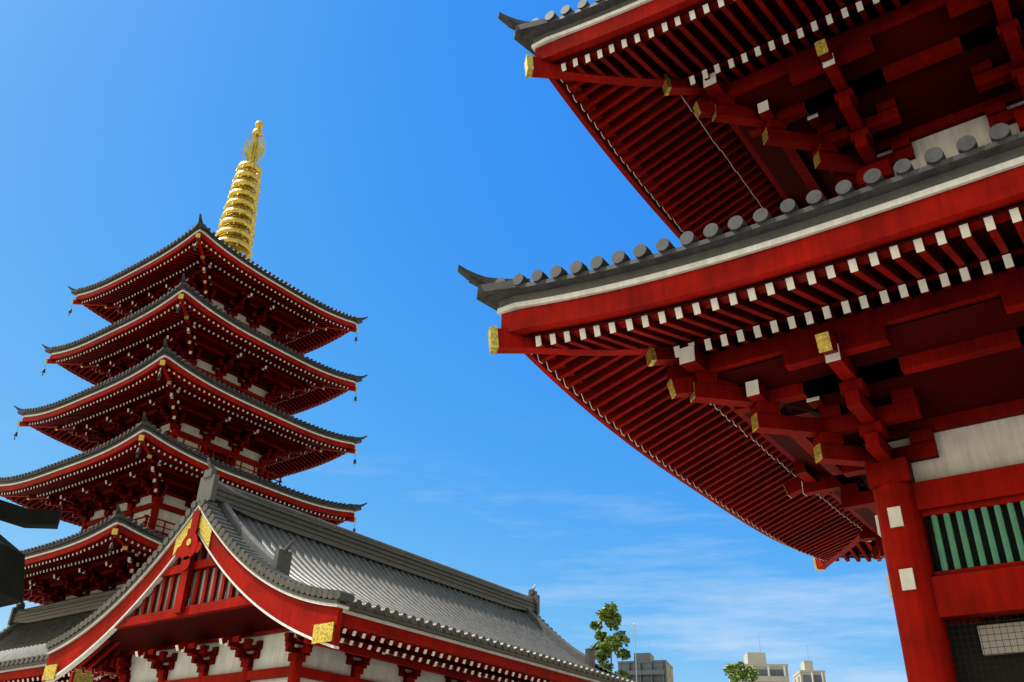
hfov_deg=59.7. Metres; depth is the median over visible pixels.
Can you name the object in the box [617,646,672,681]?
office block
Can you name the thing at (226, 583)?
temple hall
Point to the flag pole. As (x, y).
(635, 653)
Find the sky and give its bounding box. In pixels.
[0,0,907,681]
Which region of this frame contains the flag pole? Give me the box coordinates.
[634,623,636,681]
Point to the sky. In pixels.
(408, 142)
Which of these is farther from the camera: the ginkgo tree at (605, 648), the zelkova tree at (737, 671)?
the zelkova tree at (737, 671)
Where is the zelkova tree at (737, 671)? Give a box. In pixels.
[723,661,759,681]
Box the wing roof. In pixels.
[0,588,120,681]
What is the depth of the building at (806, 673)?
204.62 m
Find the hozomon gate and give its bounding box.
[458,0,1023,681]
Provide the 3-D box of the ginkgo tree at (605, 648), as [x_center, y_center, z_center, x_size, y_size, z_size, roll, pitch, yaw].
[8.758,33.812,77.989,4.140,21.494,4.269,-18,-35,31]
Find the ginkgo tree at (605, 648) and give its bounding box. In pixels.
[589,601,630,679]
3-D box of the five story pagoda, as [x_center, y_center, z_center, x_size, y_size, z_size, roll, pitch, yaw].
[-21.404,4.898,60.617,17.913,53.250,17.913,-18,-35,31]
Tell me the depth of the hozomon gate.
19.53 m
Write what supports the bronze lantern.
on the ground
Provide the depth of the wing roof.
48.26 m
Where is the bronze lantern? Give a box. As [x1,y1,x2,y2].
[0,500,61,607]
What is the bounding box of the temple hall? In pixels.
[42,458,635,681]
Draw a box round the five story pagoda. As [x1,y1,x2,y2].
[0,120,367,604]

